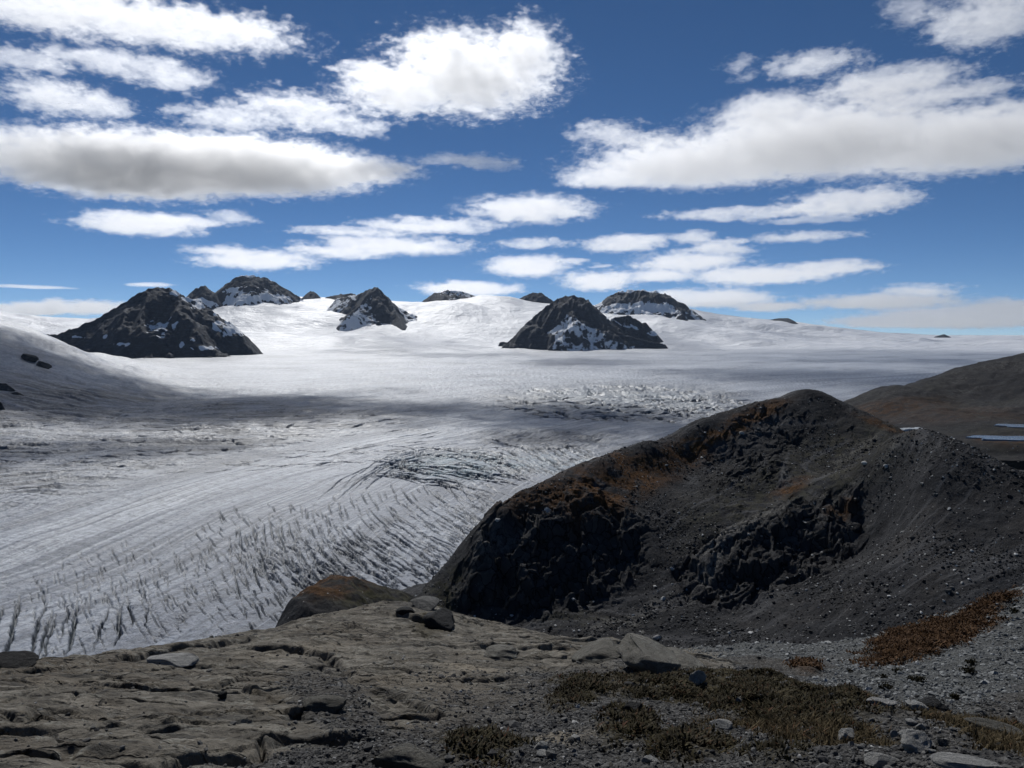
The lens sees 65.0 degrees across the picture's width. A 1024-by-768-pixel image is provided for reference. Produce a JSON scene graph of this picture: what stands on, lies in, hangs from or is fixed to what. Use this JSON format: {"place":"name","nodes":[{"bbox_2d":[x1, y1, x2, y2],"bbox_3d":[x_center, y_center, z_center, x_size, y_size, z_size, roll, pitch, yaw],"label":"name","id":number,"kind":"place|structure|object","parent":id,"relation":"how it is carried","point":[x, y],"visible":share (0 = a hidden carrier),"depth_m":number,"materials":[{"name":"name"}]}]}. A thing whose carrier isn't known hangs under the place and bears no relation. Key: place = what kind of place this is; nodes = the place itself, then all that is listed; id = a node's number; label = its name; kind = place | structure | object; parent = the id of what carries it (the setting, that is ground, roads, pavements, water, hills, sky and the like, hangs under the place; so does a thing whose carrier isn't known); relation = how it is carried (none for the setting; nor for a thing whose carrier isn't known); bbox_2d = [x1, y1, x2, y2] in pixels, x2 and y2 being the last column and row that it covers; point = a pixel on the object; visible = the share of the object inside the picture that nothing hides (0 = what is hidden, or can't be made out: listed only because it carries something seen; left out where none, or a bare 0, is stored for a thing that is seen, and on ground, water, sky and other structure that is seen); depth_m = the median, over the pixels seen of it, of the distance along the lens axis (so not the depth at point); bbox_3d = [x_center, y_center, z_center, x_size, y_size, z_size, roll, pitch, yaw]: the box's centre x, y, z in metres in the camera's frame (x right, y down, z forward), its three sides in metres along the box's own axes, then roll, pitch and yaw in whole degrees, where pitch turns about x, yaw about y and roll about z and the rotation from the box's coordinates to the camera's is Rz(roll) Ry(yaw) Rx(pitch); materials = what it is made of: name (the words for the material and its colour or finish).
{"place":"outdoors","nodes":[
{"label":"outdoors","id":0,"kind":"place"},
{"bbox_2d":[47,287,262,358],"bbox_3d":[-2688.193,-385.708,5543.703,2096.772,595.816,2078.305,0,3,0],"label":"mountain","id":1,"kind":"structure","parent":0,"point":[158,322],"depth_m":5506.40,"materials":[{"name":"grey stone"}]},
{"bbox_2d":[187,275,303,309],"bbox_3d":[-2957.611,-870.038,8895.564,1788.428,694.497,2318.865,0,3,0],"label":"mountain","id":2,"kind":"structure","parent":0,"point":[241,290],"depth_m":8769.26,"materials":[{"name":"grey stone"}]},
{"bbox_2d":[302,291,319,299],"bbox_3d":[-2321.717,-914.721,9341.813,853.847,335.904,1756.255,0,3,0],"label":"mountain","id":3,"kind":"structure","parent":0,"point":[311,295],"depth_m":9310.26,"materials":[{"name":"grey stone"}]},
{"bbox_2d":[326,293,354,299],"bbox_3d":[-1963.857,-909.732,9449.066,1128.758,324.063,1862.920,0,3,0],"label":"mountain","id":4,"kind":"structure","parent":0,"point":[334,297],"depth_m":9414.45,"materials":[{"name":"grey stone"}]},
{"bbox_2d":[275,575,415,627],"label":"knoll","id":5,"kind":"structure","parent":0,"point":[331,593],"depth_m":109.10,"materials":[{"name":"brown stone"}]},
{"bbox_2d":[327,287,416,330],"bbox_3d":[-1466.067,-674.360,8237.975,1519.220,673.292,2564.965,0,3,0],"label":"mountain","id":6,"kind":"structure","parent":0,"point":[373,306],"depth_m":8225.02,"materials":[{"name":"grey stone"}]},
{"bbox_2d":[422,290,474,301],"bbox_3d":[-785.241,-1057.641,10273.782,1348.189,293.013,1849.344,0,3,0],"label":"mountain","id":7,"kind":"structure","parent":0,"point":[449,295],"depth_m":10201.82,"materials":[{"name":"grey stone"}]},
{"bbox_2d":[0,295,1023,658],"bbox_3d":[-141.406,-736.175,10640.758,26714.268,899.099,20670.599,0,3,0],"label":"glacier","id":8,"kind":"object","parent":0,"point":[154,501],"visible":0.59,"depth_m":1996.29,"materials":[{"name":"white ice"}]},
{"bbox_2d":[0,383,14,390],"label":"rock outcrop","id":9,"kind":"object","parent":8,"relation":"on","point":[5,387],"visible":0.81,"depth_m":2330.41,"materials":[{"name":"stone"}]},
{"bbox_2d":[21,354,38,361],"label":"rock outcrop","id":10,"kind":"object","parent":8,"relation":"on","point":[29,357],"visible":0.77,"depth_m":2793.78,"materials":[{"name":"stone"}]},
{"bbox_2d":[36,361,51,368],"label":"rock outcrop","id":11,"kind":"object","parent":8,"relation":"on","point":[43,364],"visible":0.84,"depth_m":2719.88,"materials":[{"name":"stone"}]},
{"bbox_2d":[0,586,1023,767],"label":"ground","id":12,"kind":"structure","parent":0,"point":[154,726],"depth_m":11.92,"materials":[{"name":"grey stone"}]},
{"bbox_2d":[0,651,38,668],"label":"boulder","id":13,"kind":"object","parent":12,"relation":"on","point":[16,659],"visible":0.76,"depth_m":14.03,"materials":[{"name":"stone"}]},
{"bbox_2d":[146,653,198,667],"bbox_3d":[-6.912,5.639,16.352,1.018,0.182,0.447,0,3,2],"label":"boulder","id":14,"kind":"object","parent":12,"relation":"on","point":[180,660],"visible":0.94,"depth_m":16.30,"materials":[{"name":"stone"}]},
{"bbox_2d":[217,691,226,699],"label":"boulder","id":15,"kind":"object","parent":12,"relation":"on","point":[222,695],"visible":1,"depth_m":11.01,"materials":[{"name":"stone"}]},
{"bbox_2d":[302,694,347,713],"bbox_3d":[-2.256,3.864,9.689,0.539,0.202,0.414,-1,3,-17],"label":"boulder","id":16,"kind":"object","parent":12,"relation":"on","point":[331,704],"visible":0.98,"depth_m":9.59,"materials":[{"name":"grey stone"}]},
{"bbox_2d":[395,606,414,614],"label":"boulder","id":17,"kind":"object","parent":12,"relation":"on","point":[404,610],"visible":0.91,"depth_m":26.65,"materials":[{"name":"stone"}]},
{"bbox_2d":[371,743,444,767],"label":"boulder","id":18,"kind":"object","parent":12,"relation":"on","point":[407,755],"visible":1,"depth_m":6.05,"materials":[{"name":"grey stone"}]},
{"bbox_2d":[410,596,439,610],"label":"boulder","id":19,"kind":"object","parent":12,"relation":"on","point":[427,603],"visible":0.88,"depth_m":28.76,"materials":[{"name":"grey stone"}]},
{"bbox_2d":[423,608,454,631],"bbox_3d":[-2.338,7.598,25.919,0.985,0.565,1.197,0,3,5],"label":"boulder","id":20,"kind":"object","parent":12,"relation":"on","point":[442,619],"visible":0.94,"depth_m":25.60,"materials":[{"name":"stone"}]},
{"bbox_2d":[483,644,517,660],"bbox_3d":[-0.290,6.489,19.372,0.851,0.285,0.870,6,2,-5],"label":"boulder","id":21,"kind":"object","parent":12,"relation":"on","point":[502,652],"visible":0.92,"depth_m":19.21,"materials":[{"name":"grey stone"}]},
{"bbox_2d":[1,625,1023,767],"bbox_3d":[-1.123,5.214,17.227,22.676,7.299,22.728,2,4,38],"label":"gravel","id":22,"kind":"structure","parent":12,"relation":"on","point":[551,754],"depth_m":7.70,"materials":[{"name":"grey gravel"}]},
{"bbox_2d":[534,741,547,749],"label":"boulder","id":23,"kind":"object","parent":12,"relation":"on","point":[541,745],"visible":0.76,"depth_m":6.67,"materials":[{"name":"stone"}]},
{"bbox_2d":[536,749,545,757],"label":"boulder","id":24,"kind":"object","parent":12,"relation":"on","point":[541,753],"visible":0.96,"depth_m":6.31,"materials":[{"name":"stone"}]},
{"bbox_2d":[571,638,619,662],"bbox_3d":[2.162,6.773,20.265,1.359,0.357,1.325,-5,10,-8],"label":"boulder","id":25,"kind":"object","parent":12,"relation":"on","point":[600,650],"visible":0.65,"depth_m":20.07,"materials":[{"name":"grey stone"}]},
{"bbox_2d":[624,701,642,711],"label":"boulder","id":26,"kind":"object","parent":12,"relation":"on","point":[633,705],"visible":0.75,"depth_m":9.11,"materials":[{"name":"stone"}]},
{"bbox_2d":[615,633,680,674],"bbox_3d":[3.157,6.265,18.452,1.413,0.668,1.646,9,12,-8],"label":"boulder","id":27,"kind":"object","parent":12,"relation":"on","point":[639,653],"visible":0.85,"depth_m":18.18,"materials":[{"name":"grey stone"}]},
{"bbox_2d":[641,755,658,762],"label":"boulder","id":28,"kind":"object","parent":12,"relation":"on","point":[648,758],"visible":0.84,"depth_m":6.46,"materials":[{"name":"stone"}]},
{"bbox_2d":[442,666,909,767],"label":"heath","id":29,"kind":"object","parent":12,"relation":"on","point":[642,719],"visible":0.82,"depth_m":9.40,"materials":[{"name":"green plant"}]},
{"bbox_2d":[667,647,704,667],"bbox_3d":[4.002,6.549,18.996,1.264,0.254,1.013,7,9,14],"label":"boulder","id":30,"kind":"object","parent":12,"relation":"on","point":[685,659],"visible":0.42,"depth_m":18.92,"materials":[{"name":"grey stone"}]},
{"bbox_2d":[689,670,705,684],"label":"boulder","id":31,"kind":"object","parent":12,"relation":"on","point":[697,677],"visible":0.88,"depth_m":13.22,"materials":[{"name":"stone"}]},
{"bbox_2d":[709,719,732,729],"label":"boulder","id":32,"kind":"object","parent":12,"relation":"on","point":[725,724],"visible":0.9,"depth_m":7.86,"materials":[{"name":"stone"}]},
{"bbox_2d":[838,728,854,741],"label":"boulder","id":33,"kind":"object","parent":12,"relation":"on","point":[844,732],"visible":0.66,"depth_m":7.32,"materials":[{"name":"stone"}]},
{"bbox_2d":[681,584,1023,712],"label":"gravel","id":34,"kind":"structure","parent":12,"relation":"on","point":[959,689],"depth_m":28.62,"materials":[{"name":"grey gravel"}]},
{"bbox_2d":[863,752,899,767],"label":"boulder","id":35,"kind":"object","parent":12,"relation":"on","point":[876,760],"visible":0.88,"depth_m":5.64,"materials":[{"name":"stone"}]},
{"bbox_2d":[875,673,887,678],"bbox_3d":[12.581,9.944,27.379,0.453,0.195,0.341,0,3,0],"label":"shrub","id":36,"kind":"object","parent":12,"relation":"on","point":[882,675],"visible":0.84,"depth_m":27.34,"materials":[{"name":"green plant"}]},
{"bbox_2d":[866,697,897,706],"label":"boulder","id":37,"kind":"object","parent":12,"relation":"on","point":[885,702],"visible":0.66,"depth_m":9.63,"materials":[{"name":"stone"}]},
{"bbox_2d":[877,681,893,690],"bbox_3d":[10.701,8.655,23.061,0.502,0.216,0.430,0,3,0],"label":"shrub","id":38,"kind":"object","parent":12,"relation":"on","point":[887,686],"visible":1,"depth_m":23.02,"materials":[{"name":"green plant"}]},
{"bbox_2d":[890,730,897,737],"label":"boulder","id":39,"kind":"object","parent":12,"relation":"on","point":[893,733],"visible":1,"depth_m":7.28,"materials":[{"name":"stone"}]},
{"bbox_2d":[891,668,902,672],"bbox_3d":[13.664,10.151,28.518,0.395,0.202,0.367,1,3,22],"label":"shrub","id":40,"kind":"object","parent":12,"relation":"on","point":[895,670],"visible":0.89,"depth_m":28.50,"materials":[{"name":"green plant"}]},
{"bbox_2d":[783,584,1022,670],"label":"tundra","id":41,"kind":"structure","parent":12,"relation":"on","point":[899,642],"depth_m":37.60,"materials":[{"name":"brown plant"}]},
{"bbox_2d":[905,718,917,725],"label":"boulder","id":42,"kind":"object","parent":12,"relation":"on","point":[910,721],"visible":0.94,"depth_m":8.35,"materials":[{"name":"stone"}]},
{"bbox_2d":[899,728,931,753],"bbox_3d":[2.929,2.604,5.800,0.216,0.181,0.175,0,3,7],"label":"boulder","id":43,"kind":"object","parent":12,"relation":"on","point":[916,741],"visible":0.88,"depth_m":5.79,"materials":[{"name":"stone"}]},
{"bbox_2d":[905,699,928,710],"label":"boulder","id":44,"kind":"object","parent":12,"relation":"on","point":[914,704],"visible":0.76,"depth_m":9.99,"materials":[{"name":"stone"}]},
{"bbox_2d":[912,675,926,681],"bbox_3d":[12.475,9.003,24.545,0.368,0.238,0.454,0,3,0],"label":"shrub","id":45,"kind":"object","parent":12,"relation":"on","point":[916,678],"visible":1,"depth_m":24.56,"materials":[{"name":"green plant"}]},
{"bbox_2d":[915,723,924,730],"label":"boulder","id":46,"kind":"object","parent":12,"relation":"on","point":[919,726],"visible":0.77,"depth_m":7.63,"materials":[{"name":"stone"}]},
{"bbox_2d":[919,700,934,708],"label":"boulder","id":47,"kind":"object","parent":12,"relation":"on","point":[931,705],"visible":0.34,"depth_m":16.54,"materials":[{"name":"stone"}]},
{"bbox_2d":[921,697,952,712],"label":"boulder","id":48,"kind":"object","parent":12,"relation":"on","point":[937,703],"visible":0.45,"depth_m":17.71,"materials":[{"name":"stone"}]},
{"bbox_2d":[934,738,947,746],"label":"boulder","id":49,"kind":"object","parent":12,"relation":"on","point":[940,742],"visible":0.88,"depth_m":5.79,"materials":[{"name":"grey stone"}]},
{"bbox_2d":[949,692,959,699],"bbox_3d":[10.999,7.774,19.991,0.271,0.172,0.336,3,4,41],"label":"shrub","id":50,"kind":"object","parent":12,"relation":"on","point":[954,696],"visible":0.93,"depth_m":19.98,"materials":[{"name":"green plant"}]},
{"bbox_2d":[929,752,1003,767],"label":"boulder","id":51,"kind":"object","parent":12,"relation":"on","point":[948,760],"visible":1,"depth_m":5.25,"materials":[{"name":"stone"}]},
{"bbox_2d":[957,664,977,673],"bbox_3d":[14.849,9.283,26.184,0.529,0.241,0.579,0,3,0],"label":"shrub","id":52,"kind":"object","parent":12,"relation":"on","point":[967,670],"visible":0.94,"depth_m":26.14,"materials":[{"name":"green plant"}]},
{"bbox_2d":[964,657,976,665],"bbox_3d":[16.449,9.940,28.816,0.444,0.228,0.436,-2,4,-31],"label":"shrub","id":53,"kind":"object","parent":12,"relation":"on","point":[971,661],"visible":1,"depth_m":28.75,"materials":[{"name":"green plant"}]},
{"bbox_2d":[963,717,1022,736],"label":"boulder","id":54,"kind":"object","parent":12,"relation":"on","point":[983,722],"visible":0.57,"depth_m":8.08,"materials":[{"name":"grey stone"}]},
{"bbox_2d":[1004,604,1020,613],"bbox_3d":[24.902,11.155,39.800,0.793,0.351,0.711,-1,3,-24],"label":"shrub","id":55,"kind":"object","parent":12,"relation":"on","point":[1014,610],"visible":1,"depth_m":39.72,"materials":[{"name":"green plant"}]},
{"bbox_2d":[0,0,1023,334],"label":"sky","id":56,"kind":"structure","parent":0,"point":[851,164],"materials":[{"name":"blue"}]},
{"bbox_2d":[520,292,552,303],"bbox_3d":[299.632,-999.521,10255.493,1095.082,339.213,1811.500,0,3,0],"label":"mountain","id":57,"kind":"structure","parent":0,"point":[538,297],"depth_m":10182.11,"materials":[{"name":"grey stone"}]},
{"bbox_2d":[498,295,667,350],"bbox_3d":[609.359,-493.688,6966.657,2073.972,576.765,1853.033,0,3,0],"label":"mountain","id":58,"kind":"structure","parent":0,"point":[570,323],"depth_m":6913.16,"materials":[{"name":"grey stone"}]},
{"bbox_2d":[595,289,705,320],"bbox_3d":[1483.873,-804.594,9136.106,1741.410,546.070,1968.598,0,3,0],"label":"mountain","id":59,"kind":"structure","parent":0,"point":[634,302],"depth_m":8960.08,"materials":[{"name":"grey stone"}]},
{"bbox_2d":[402,389,1023,648],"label":"hill","id":60,"kind":"structure","parent":0,"point":[513,584],"depth_m":196.19,"materials":[{"name":"grey stone"}]},
{"bbox_2d":[415,396,1023,648],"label":"scree","id":61,"kind":"structure","parent":60,"relation":"on","point":[795,592],"depth_m":180.13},
{"bbox_2d":[652,635,660,639],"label":"boulder","id":62,"kind":"object","parent":61,"relation":"on","point":[657,637],"visible":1,"depth_m":172.07,"materials":[{"name":"stone"}]},
{"bbox_2d":[771,318,797,323],"bbox_3d":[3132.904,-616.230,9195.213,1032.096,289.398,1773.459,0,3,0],"label":"mountain","id":63,"kind":"structure","parent":0,"point":[788,320],"depth_m":9212.59,"materials":[{"name":"grey stone"}]},
{"bbox_2d":[679,697,1023,756],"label":"grass","id":64,"kind":"structure","parent":0,"point":[1006,740],"depth_m":7.75,"materials":[{"name":"brown plant"}]},
{"bbox_2d":[843,353,1023,469],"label":"hill","id":65,"kind":"structure","parent":0,"point":[962,403],"depth_m":529.90,"materials":[{"name":"grey stone"}]},
{"bbox_2d":[900,427,922,430],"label":"lake","id":66,"kind":"structure","parent":65,"relation":"on","point":[905,429],"depth_m":404.19,"materials":[{"name":"grey liquid"}]},
{"bbox_2d":[935,334,950,337],"bbox_3d":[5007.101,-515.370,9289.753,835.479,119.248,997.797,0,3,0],"label":"mountain","id":67,"kind":"structure","parent":0,"point":[943,336],"depth_m":9302.01,"materials":[{"name":"grey stone"}]},
{"bbox_2d":[966,435,1023,441],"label":"water","id":68,"kind":"structure","parent":0,"point":[999,438],"depth_m":365.89,"materials":[{"name":"blue liquid"}]},
{"bbox_2d":[994,424,1023,427],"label":"water","id":69,"kind":"structure","parent":0,"point":[1013,425],"depth_m":397.23,"materials":[{"name":"blue liquid"}]}
]}

